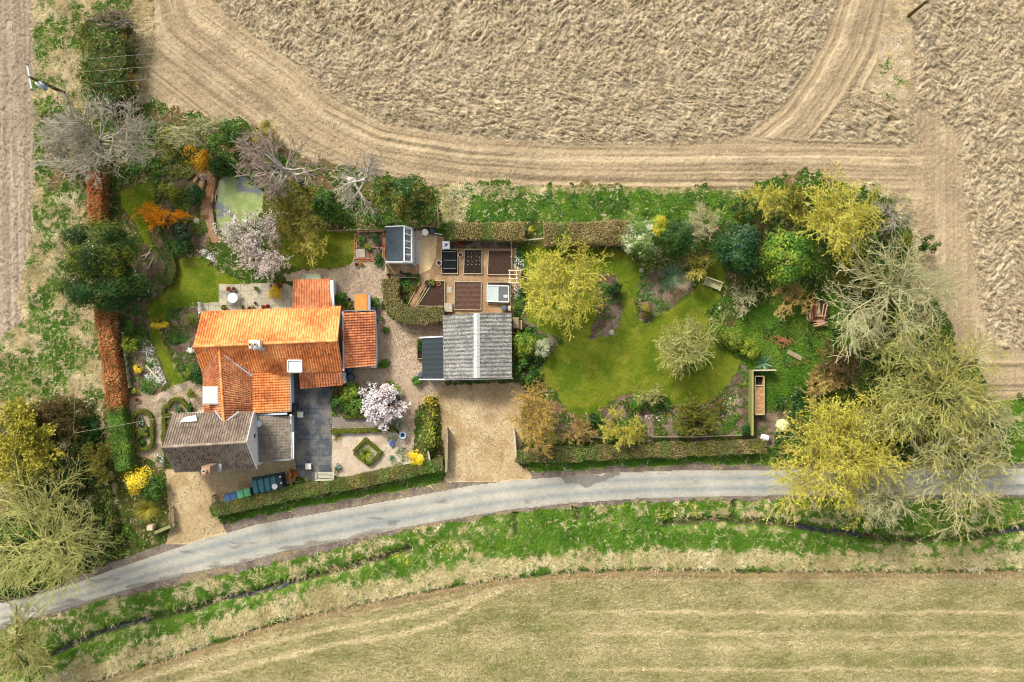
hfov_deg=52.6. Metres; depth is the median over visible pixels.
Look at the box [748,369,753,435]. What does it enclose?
fence
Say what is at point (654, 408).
shrub
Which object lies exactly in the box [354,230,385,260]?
brick edging
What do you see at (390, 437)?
border planting
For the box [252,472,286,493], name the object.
oil tank
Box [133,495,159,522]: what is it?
ornamental grass
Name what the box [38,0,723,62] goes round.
overhead wire
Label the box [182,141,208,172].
shrub
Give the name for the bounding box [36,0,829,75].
overhead wire
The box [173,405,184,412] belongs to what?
shrub
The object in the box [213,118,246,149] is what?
shrub
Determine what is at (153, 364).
border flowers
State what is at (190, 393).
topiary
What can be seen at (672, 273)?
ornamental grass
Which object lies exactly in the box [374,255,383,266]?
shrub
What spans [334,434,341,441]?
spiky plant
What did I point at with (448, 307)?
stone trough
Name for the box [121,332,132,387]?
fence
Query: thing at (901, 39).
straw tufts
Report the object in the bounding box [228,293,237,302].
garden table
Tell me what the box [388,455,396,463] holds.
spiky plant
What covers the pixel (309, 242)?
tree
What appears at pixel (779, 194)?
tree
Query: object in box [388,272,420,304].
border planting
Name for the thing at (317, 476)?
garden bench
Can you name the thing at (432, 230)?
open barrel
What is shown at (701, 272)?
twiggy shrub
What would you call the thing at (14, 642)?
bare tree
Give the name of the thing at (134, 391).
shrub
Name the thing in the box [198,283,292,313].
stone terrace
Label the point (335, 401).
shrub
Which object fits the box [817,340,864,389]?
twiggy shrub
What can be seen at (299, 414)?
side table
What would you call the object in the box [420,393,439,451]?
hedge
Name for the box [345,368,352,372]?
water butt
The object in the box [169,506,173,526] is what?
gate
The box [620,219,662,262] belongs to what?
tree
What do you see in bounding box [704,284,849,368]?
border planting
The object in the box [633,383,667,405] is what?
twiggy shrub
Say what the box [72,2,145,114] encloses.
hedge
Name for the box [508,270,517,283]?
garden arch
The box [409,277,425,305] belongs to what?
brick path
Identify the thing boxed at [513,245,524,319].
border planting
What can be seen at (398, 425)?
shrub
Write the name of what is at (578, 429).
twiggy shrub
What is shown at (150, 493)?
shrub
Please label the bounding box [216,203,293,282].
magnolia tree
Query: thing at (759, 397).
compost bay
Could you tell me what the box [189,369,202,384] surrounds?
shrub
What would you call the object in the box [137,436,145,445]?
shrub
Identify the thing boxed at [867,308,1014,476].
bare tree
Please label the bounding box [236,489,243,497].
wheelie bin
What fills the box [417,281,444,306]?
raised bed
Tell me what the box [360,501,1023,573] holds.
verge flowers
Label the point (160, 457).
shrub
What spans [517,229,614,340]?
budding tree
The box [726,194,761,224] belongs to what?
tree
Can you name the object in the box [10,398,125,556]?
bramble bank
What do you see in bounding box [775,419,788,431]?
covered heap
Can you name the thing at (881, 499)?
bare tree
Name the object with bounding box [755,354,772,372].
spiky plant
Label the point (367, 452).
spiky plant
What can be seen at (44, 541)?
bare tree
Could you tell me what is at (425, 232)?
lidded barrel
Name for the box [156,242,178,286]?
hedge
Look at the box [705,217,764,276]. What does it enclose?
tree
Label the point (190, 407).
shrub
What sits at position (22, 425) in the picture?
budding tree
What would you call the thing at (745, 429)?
shrub
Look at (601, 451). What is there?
hedge
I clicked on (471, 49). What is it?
overhead wire
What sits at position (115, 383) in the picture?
hedge
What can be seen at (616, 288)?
shrub
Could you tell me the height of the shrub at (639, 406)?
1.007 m
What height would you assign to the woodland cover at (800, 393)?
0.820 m
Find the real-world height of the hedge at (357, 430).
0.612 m
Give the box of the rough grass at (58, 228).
[0,0,923,505]
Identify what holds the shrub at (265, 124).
on the field headland
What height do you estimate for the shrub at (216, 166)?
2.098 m
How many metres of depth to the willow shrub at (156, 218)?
88.45 m
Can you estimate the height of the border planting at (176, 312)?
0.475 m
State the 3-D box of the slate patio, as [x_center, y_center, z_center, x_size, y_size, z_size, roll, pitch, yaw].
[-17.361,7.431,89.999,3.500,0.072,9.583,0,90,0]
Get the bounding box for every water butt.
[291,403,298,409]
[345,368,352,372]
[346,373,354,381]
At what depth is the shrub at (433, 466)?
88.74 m
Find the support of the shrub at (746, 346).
on the wild lawn at (784, 329)
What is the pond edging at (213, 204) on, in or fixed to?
on the undergrowth
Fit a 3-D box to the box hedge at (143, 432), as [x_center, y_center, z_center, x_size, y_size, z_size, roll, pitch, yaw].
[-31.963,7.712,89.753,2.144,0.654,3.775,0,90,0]
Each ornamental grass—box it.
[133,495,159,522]
[655,258,687,293]
[674,272,692,291]
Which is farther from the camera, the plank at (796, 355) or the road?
the road
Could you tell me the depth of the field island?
90.00 m
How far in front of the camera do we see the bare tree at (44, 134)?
86.28 m
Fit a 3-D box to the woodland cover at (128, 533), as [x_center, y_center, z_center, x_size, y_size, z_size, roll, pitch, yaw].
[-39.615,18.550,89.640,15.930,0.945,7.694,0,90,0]
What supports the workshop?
on the undergrowth
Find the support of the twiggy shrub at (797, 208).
on the undergrowth
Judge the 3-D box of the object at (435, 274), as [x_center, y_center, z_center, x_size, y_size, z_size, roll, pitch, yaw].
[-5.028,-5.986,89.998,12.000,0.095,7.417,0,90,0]
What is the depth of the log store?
88.34 m
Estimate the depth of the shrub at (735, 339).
88.56 m
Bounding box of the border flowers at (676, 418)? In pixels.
[635,391,738,420]
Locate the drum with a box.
[760,434,768,440]
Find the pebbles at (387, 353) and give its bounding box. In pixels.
[129,259,444,460]
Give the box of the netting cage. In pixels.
[443,251,455,268]
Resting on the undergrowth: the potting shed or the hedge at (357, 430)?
the potting shed
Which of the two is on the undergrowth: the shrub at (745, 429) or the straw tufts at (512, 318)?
the straw tufts at (512, 318)
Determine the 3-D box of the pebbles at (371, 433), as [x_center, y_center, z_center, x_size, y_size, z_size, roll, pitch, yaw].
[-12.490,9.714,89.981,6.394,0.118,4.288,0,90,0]
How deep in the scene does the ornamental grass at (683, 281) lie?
89.65 m
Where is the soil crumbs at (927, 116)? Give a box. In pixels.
[147,0,1023,398]
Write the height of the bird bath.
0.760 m
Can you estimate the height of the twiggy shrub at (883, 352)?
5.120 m
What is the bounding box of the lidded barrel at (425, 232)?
[422,229,428,235]
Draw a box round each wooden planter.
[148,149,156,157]
[518,320,521,329]
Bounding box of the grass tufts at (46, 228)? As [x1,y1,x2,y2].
[0,0,924,502]
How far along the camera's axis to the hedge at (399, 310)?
88.52 m
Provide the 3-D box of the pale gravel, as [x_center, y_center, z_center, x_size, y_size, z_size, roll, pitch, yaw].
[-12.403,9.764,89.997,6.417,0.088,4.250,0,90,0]
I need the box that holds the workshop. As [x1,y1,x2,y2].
[419,313,512,379]
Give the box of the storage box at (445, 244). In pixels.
[442,241,449,248]
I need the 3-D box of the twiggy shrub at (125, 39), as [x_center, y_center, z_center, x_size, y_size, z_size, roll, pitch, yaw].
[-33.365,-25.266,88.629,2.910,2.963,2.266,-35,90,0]
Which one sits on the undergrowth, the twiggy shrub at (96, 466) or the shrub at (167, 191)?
the twiggy shrub at (96, 466)
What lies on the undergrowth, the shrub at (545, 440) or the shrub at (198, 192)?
the shrub at (545, 440)
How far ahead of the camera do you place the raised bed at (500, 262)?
89.84 m
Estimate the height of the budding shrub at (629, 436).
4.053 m
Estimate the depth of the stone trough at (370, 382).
89.60 m
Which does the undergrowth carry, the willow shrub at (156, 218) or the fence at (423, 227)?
the fence at (423, 227)
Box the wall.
[154,522,177,533]
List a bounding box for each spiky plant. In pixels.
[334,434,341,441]
[354,446,373,461]
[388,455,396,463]
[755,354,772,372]
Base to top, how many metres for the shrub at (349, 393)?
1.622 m
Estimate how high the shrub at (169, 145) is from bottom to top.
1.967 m
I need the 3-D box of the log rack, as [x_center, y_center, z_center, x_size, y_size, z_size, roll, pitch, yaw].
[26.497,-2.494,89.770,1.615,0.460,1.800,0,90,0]
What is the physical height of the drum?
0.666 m
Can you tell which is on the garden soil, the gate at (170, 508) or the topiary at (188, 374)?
the topiary at (188, 374)
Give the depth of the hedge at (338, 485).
88.78 m
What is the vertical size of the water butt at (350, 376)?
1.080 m
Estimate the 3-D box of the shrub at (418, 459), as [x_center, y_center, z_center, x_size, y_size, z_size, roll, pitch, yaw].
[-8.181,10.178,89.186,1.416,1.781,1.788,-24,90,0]
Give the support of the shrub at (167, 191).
on the garden soil
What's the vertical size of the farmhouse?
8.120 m
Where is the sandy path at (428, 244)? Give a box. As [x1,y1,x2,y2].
[419,232,436,273]
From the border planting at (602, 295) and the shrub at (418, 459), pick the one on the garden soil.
the border planting at (602, 295)
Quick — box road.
[0,468,1023,625]
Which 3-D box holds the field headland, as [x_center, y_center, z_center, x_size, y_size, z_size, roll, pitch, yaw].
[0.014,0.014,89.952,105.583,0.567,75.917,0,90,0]
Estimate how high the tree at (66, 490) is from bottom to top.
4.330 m
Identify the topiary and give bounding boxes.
[184,313,197,327]
[185,367,192,377]
[186,388,196,398]
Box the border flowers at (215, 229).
[197,223,224,265]
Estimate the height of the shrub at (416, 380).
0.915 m
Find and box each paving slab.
[355,249,364,257]
[447,287,451,292]
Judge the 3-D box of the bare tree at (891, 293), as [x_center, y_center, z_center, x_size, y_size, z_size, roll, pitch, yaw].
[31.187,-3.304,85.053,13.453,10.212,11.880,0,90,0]
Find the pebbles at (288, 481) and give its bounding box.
[165,382,530,543]
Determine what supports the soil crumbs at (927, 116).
on the field headland
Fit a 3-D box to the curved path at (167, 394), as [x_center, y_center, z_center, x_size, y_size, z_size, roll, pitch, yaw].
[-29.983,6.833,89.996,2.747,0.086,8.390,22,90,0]
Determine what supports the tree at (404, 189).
on the undergrowth
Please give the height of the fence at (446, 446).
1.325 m
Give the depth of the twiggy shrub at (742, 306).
88.50 m
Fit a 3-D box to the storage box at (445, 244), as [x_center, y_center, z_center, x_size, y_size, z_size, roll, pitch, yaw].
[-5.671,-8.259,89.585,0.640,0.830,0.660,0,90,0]
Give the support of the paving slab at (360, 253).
on the garden soil
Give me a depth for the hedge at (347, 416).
89.59 m
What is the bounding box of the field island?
[871,0,913,100]
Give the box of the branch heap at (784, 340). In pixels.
[765,335,796,348]
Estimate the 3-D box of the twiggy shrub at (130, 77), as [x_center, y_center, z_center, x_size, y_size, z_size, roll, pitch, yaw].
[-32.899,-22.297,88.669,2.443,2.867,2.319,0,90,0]
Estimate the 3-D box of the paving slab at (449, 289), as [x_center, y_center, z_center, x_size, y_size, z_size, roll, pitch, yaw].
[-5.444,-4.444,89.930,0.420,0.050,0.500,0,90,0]
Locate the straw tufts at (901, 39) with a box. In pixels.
[869,0,913,101]
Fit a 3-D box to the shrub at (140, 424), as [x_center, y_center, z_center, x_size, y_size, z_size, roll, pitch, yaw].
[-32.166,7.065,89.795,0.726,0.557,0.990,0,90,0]
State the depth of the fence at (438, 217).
89.18 m
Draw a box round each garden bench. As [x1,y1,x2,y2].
[302,274,320,278]
[315,471,334,480]
[703,277,723,290]
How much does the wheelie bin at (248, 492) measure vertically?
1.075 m
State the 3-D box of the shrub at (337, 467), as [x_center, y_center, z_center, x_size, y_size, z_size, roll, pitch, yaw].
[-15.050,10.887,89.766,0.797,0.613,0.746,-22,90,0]
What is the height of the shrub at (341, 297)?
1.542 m
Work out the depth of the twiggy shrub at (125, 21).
87.26 m
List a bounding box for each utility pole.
[25,63,65,93]
[907,0,929,17]
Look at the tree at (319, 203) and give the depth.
87.62 m
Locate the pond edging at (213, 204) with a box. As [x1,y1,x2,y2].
[212,176,221,236]
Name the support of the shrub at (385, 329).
on the gravel court
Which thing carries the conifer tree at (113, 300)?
on the undergrowth
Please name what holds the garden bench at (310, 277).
on the gravel court
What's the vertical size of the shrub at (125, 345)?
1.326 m
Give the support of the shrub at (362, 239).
on the garden soil
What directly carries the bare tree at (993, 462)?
on the undergrowth
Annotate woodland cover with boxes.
[0,511,146,599]
[774,379,1000,468]
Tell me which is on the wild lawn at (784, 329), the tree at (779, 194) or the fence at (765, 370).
the fence at (765, 370)
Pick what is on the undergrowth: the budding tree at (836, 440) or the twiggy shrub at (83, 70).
the budding tree at (836, 440)
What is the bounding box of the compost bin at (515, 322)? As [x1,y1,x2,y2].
[513,317,518,328]
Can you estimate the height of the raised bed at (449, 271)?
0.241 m
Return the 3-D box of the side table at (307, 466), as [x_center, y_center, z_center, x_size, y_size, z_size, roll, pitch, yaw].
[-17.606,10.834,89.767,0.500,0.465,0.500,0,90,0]
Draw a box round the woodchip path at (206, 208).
[193,169,222,242]
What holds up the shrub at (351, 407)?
on the garden soil
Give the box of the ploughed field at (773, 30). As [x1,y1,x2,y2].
[213,0,1023,347]
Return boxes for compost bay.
[754,375,764,414]
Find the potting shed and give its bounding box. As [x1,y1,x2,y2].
[385,225,413,263]
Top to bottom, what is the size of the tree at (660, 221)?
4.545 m
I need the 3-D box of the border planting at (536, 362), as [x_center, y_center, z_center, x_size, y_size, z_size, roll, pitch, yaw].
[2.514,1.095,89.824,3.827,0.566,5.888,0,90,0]
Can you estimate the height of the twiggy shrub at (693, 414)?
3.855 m
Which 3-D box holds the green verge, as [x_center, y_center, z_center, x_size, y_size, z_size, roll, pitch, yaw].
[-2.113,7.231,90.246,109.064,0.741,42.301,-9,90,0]
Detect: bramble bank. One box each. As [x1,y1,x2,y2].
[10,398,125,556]
[832,276,920,447]
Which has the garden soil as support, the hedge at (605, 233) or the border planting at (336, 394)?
the border planting at (336, 394)
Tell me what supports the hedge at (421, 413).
on the undergrowth
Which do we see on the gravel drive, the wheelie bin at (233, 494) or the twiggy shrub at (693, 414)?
the wheelie bin at (233, 494)
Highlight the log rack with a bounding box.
[808,302,827,321]
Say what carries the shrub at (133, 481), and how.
on the undergrowth
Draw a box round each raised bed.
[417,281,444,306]
[441,249,457,273]
[454,282,481,309]
[463,250,481,273]
[487,250,511,274]
[487,282,509,303]
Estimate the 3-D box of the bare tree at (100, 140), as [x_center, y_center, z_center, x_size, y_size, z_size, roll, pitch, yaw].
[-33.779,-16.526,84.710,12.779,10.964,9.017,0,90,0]
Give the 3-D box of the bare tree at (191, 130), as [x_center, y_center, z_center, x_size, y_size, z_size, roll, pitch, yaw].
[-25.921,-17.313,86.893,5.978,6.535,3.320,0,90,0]
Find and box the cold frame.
[486,285,508,302]
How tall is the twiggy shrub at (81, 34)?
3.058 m
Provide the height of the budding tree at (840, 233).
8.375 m
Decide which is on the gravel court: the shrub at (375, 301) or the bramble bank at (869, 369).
the shrub at (375, 301)
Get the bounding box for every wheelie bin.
[224,493,230,501]
[230,491,237,499]
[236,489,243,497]
[243,486,252,496]
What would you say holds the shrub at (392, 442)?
on the pale gravel
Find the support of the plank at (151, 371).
on the garden soil
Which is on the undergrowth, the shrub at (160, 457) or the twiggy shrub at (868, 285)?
the twiggy shrub at (868, 285)
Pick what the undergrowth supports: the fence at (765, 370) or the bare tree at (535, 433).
the bare tree at (535, 433)
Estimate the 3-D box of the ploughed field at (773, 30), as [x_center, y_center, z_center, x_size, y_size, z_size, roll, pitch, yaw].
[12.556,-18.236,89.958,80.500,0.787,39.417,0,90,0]
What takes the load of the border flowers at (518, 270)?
on the garden soil
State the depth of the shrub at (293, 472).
89.34 m
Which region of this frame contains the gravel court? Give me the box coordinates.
[129,260,444,461]
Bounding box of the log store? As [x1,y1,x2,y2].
[354,293,370,309]
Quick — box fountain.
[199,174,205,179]
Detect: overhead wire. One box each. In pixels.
[34,0,928,88]
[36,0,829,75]
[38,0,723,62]
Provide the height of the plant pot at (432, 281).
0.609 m
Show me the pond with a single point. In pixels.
(240, 194)
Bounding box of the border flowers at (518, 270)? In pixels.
[513,248,523,299]
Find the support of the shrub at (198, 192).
on the garden soil
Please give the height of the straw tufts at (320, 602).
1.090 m
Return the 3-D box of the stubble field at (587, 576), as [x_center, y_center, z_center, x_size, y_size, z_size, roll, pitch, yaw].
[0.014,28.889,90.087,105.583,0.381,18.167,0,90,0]
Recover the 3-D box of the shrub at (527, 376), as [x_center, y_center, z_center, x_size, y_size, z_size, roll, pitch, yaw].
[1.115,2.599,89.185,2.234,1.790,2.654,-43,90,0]
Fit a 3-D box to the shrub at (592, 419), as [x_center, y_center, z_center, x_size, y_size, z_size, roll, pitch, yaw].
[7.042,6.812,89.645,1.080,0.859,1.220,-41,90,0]
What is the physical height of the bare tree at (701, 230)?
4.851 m
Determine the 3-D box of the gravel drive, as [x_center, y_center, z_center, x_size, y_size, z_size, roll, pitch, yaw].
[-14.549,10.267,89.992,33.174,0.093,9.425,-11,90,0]
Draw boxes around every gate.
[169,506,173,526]
[513,428,516,455]
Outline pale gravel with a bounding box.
[332,431,405,476]
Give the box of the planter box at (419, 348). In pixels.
[416,339,421,358]
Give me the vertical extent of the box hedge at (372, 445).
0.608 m
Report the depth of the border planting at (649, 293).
89.92 m
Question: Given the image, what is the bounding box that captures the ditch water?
[52,523,1023,655]
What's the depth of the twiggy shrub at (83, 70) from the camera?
88.26 m
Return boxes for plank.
[146,365,159,380]
[787,350,801,360]
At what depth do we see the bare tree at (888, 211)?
87.33 m
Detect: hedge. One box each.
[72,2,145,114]
[85,170,109,225]
[93,301,138,471]
[130,408,154,451]
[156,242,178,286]
[161,396,191,441]
[208,456,444,518]
[331,426,394,433]
[342,413,365,418]
[352,437,382,466]
[380,278,444,326]
[418,404,425,447]
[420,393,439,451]
[447,221,524,242]
[516,438,767,463]
[543,219,630,248]
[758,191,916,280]
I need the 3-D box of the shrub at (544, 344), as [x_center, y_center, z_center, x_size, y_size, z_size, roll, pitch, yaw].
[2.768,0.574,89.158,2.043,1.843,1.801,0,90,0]
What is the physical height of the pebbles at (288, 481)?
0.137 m
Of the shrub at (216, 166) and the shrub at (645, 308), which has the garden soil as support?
the shrub at (645, 308)
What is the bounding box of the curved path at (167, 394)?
[154,380,196,466]
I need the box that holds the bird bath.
[399,432,405,438]
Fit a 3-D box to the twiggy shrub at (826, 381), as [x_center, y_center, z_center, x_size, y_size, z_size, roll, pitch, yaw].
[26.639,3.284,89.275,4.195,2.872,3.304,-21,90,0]
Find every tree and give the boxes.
[0,396,68,498]
[0,451,119,615]
[0,593,63,681]
[12,457,82,532]
[16,78,177,190]
[31,102,92,171]
[55,258,161,313]
[56,214,145,280]
[161,111,227,150]
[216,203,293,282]
[230,120,331,205]
[234,133,274,177]
[263,181,329,253]
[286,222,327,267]
[312,188,341,222]
[329,150,386,220]
[358,383,410,432]
[380,172,435,220]
[505,378,558,459]
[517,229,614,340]
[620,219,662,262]
[651,310,728,380]
[652,214,670,240]
[659,214,700,262]
[683,198,719,243]
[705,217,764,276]
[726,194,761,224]
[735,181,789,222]
[755,224,820,288]
[759,375,920,532]
[790,161,889,266]
[814,228,964,371]
[838,451,927,534]
[850,371,944,453]
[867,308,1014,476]
[870,192,918,238]
[899,410,1023,545]
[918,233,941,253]
[945,377,1023,462]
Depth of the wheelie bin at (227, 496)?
88.92 m
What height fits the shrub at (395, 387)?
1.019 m
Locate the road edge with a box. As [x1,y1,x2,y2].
[0,461,1023,631]
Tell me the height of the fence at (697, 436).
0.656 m
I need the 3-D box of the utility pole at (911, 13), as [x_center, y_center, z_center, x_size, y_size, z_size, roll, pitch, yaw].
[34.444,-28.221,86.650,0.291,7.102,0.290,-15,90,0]
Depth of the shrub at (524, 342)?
88.19 m
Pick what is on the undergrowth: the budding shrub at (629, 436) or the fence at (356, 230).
the fence at (356, 230)
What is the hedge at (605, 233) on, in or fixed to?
on the undergrowth
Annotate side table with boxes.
[297,412,303,417]
[305,463,311,468]
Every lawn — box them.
[119,181,741,415]
[735,285,859,410]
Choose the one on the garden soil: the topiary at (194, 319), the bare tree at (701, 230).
the topiary at (194, 319)
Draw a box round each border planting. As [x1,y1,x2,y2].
[118,304,161,393]
[152,166,219,268]
[164,306,200,377]
[297,383,396,415]
[387,423,409,465]
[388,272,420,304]
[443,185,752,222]
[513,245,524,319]
[520,323,562,386]
[557,368,752,441]
[595,275,622,334]
[638,269,684,319]
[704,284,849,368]
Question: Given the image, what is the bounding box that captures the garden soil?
[118,167,786,447]
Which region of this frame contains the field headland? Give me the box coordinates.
[104,0,1023,400]
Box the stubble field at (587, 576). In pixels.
[91,569,1023,681]
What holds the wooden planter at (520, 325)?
on the undergrowth
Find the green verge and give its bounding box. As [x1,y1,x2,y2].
[0,183,1023,681]
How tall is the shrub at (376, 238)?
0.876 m
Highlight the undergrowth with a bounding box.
[0,101,1023,586]
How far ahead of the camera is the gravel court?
90.00 m
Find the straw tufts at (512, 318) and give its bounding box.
[0,102,1017,588]
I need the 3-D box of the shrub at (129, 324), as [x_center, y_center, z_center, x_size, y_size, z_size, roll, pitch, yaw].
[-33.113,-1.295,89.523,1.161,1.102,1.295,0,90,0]
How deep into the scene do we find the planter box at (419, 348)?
89.47 m
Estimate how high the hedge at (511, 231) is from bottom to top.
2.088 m
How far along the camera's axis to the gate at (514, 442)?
88.80 m
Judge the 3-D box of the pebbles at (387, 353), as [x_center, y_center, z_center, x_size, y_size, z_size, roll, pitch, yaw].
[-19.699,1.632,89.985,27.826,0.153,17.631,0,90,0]
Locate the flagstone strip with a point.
(417, 247)
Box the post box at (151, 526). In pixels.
[147,524,155,529]
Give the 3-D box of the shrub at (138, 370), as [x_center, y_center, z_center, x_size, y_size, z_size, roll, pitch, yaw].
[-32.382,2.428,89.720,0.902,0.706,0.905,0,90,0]
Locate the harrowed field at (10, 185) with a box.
[0,0,35,337]
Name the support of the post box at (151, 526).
on the undergrowth
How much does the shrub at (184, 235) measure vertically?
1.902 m
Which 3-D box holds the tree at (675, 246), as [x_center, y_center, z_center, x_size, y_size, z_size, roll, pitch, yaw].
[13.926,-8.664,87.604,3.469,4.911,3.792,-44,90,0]
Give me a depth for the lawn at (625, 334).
89.98 m
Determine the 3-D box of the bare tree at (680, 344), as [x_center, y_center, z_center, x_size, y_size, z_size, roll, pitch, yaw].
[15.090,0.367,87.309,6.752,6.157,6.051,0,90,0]
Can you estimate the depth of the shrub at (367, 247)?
89.59 m
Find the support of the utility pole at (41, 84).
on the rough grass at (58, 228)
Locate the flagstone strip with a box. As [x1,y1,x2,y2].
[414,231,419,263]
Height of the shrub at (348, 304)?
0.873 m
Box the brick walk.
[332,418,400,428]
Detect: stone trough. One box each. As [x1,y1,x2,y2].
[365,379,373,385]
[444,303,452,311]
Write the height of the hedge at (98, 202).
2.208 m
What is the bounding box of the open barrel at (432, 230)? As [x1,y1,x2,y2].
[429,227,441,234]
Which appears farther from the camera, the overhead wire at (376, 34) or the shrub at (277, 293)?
the shrub at (277, 293)
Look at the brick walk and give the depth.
89.97 m
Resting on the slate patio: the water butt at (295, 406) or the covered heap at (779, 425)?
the water butt at (295, 406)
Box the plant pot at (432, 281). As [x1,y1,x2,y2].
[429,279,434,284]
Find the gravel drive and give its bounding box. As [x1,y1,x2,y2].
[165,382,531,543]
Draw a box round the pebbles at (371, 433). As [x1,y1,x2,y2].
[331,428,404,476]
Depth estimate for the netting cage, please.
89.51 m
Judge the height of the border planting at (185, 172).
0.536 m
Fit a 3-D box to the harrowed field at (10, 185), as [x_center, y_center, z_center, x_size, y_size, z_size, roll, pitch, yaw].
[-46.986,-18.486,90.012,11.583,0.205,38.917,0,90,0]
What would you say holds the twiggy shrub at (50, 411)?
on the undergrowth
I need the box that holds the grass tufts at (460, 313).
[0,105,1022,588]
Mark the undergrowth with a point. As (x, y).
(812, 283)
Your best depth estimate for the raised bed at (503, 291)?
89.84 m
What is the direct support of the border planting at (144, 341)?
on the garden soil
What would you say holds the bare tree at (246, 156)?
on the undergrowth
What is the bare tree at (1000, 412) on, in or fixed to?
on the green verge
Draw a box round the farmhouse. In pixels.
[161,278,377,474]
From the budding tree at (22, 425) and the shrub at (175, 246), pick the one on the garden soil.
the shrub at (175, 246)
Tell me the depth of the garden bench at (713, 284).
89.55 m
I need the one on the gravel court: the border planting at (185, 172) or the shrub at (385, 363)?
the shrub at (385, 363)
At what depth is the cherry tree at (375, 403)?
87.61 m
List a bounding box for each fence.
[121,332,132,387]
[327,229,385,231]
[411,225,434,228]
[437,207,439,228]
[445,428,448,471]
[651,434,743,437]
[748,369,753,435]
[750,369,775,370]
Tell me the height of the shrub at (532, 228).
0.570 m
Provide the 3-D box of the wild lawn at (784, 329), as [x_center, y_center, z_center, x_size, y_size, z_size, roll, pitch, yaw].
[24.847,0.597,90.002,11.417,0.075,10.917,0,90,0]
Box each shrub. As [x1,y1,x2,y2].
[27,390,89,442]
[74,59,92,86]
[75,24,94,50]
[78,442,121,486]
[81,5,140,31]
[109,32,135,49]
[120,69,140,89]
[120,335,137,354]
[120,465,154,496]
[121,319,135,332]
[130,202,194,230]
[131,388,138,395]
[133,365,142,373]
[137,417,144,427]
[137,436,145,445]
[139,473,170,504]
[148,317,169,329]
[152,182,181,202]
[154,453,165,464]
[160,124,188,154]
[170,237,189,258]
[171,219,193,243]
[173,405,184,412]
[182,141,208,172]
[182,183,206,207]
[186,401,194,411]
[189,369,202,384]
[209,151,233,177]
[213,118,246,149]
[251,119,279,148]
[267,284,281,299]
[273,282,285,288]
[285,468,297,481]
[328,395,346,412]
[334,462,341,470]
[335,290,348,306]
[339,380,359,403]
[342,396,363,416]
[344,301,351,309]
[356,235,365,244]
[364,243,371,249]
[371,233,381,243]
[371,296,379,307]
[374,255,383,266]
[377,358,390,368]
[383,326,389,332]
[386,379,401,391]
[388,440,394,445]
[395,420,404,429]
[406,449,424,466]
[411,376,422,385]
[427,457,444,473]
[512,330,535,359]
[512,357,539,387]
[528,225,535,232]
[533,337,553,357]
[539,428,562,450]
[559,417,598,444]
[588,413,600,426]
[598,404,648,451]
[606,281,622,299]
[630,394,648,412]
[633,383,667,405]
[637,300,652,319]
[648,392,672,413]
[669,390,725,437]
[686,251,716,281]
[708,322,732,346]
[723,326,744,350]
[731,282,768,319]
[735,339,760,359]
[740,422,750,436]
[771,280,818,321]
[781,182,820,231]
[803,359,847,403]
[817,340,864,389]
[832,253,886,297]
[857,317,912,371]
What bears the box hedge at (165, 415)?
on the gravel court
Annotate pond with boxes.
[214,175,264,237]
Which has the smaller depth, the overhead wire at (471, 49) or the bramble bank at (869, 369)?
the overhead wire at (471, 49)
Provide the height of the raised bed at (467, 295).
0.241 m
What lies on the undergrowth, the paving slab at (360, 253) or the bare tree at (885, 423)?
the bare tree at (885, 423)
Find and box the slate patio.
[293,373,331,481]
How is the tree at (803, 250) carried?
on the undergrowth
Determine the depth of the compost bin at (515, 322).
89.00 m
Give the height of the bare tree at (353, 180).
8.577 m
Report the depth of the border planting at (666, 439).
89.90 m
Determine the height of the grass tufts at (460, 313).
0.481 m
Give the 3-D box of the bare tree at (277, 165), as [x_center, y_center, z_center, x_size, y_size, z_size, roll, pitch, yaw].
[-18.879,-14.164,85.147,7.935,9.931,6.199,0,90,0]
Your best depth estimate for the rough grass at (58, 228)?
90.00 m
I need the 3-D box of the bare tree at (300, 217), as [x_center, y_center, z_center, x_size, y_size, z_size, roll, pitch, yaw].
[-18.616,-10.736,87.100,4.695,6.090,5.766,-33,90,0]
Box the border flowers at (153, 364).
[135,270,165,385]
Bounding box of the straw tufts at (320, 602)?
[0,180,1023,681]

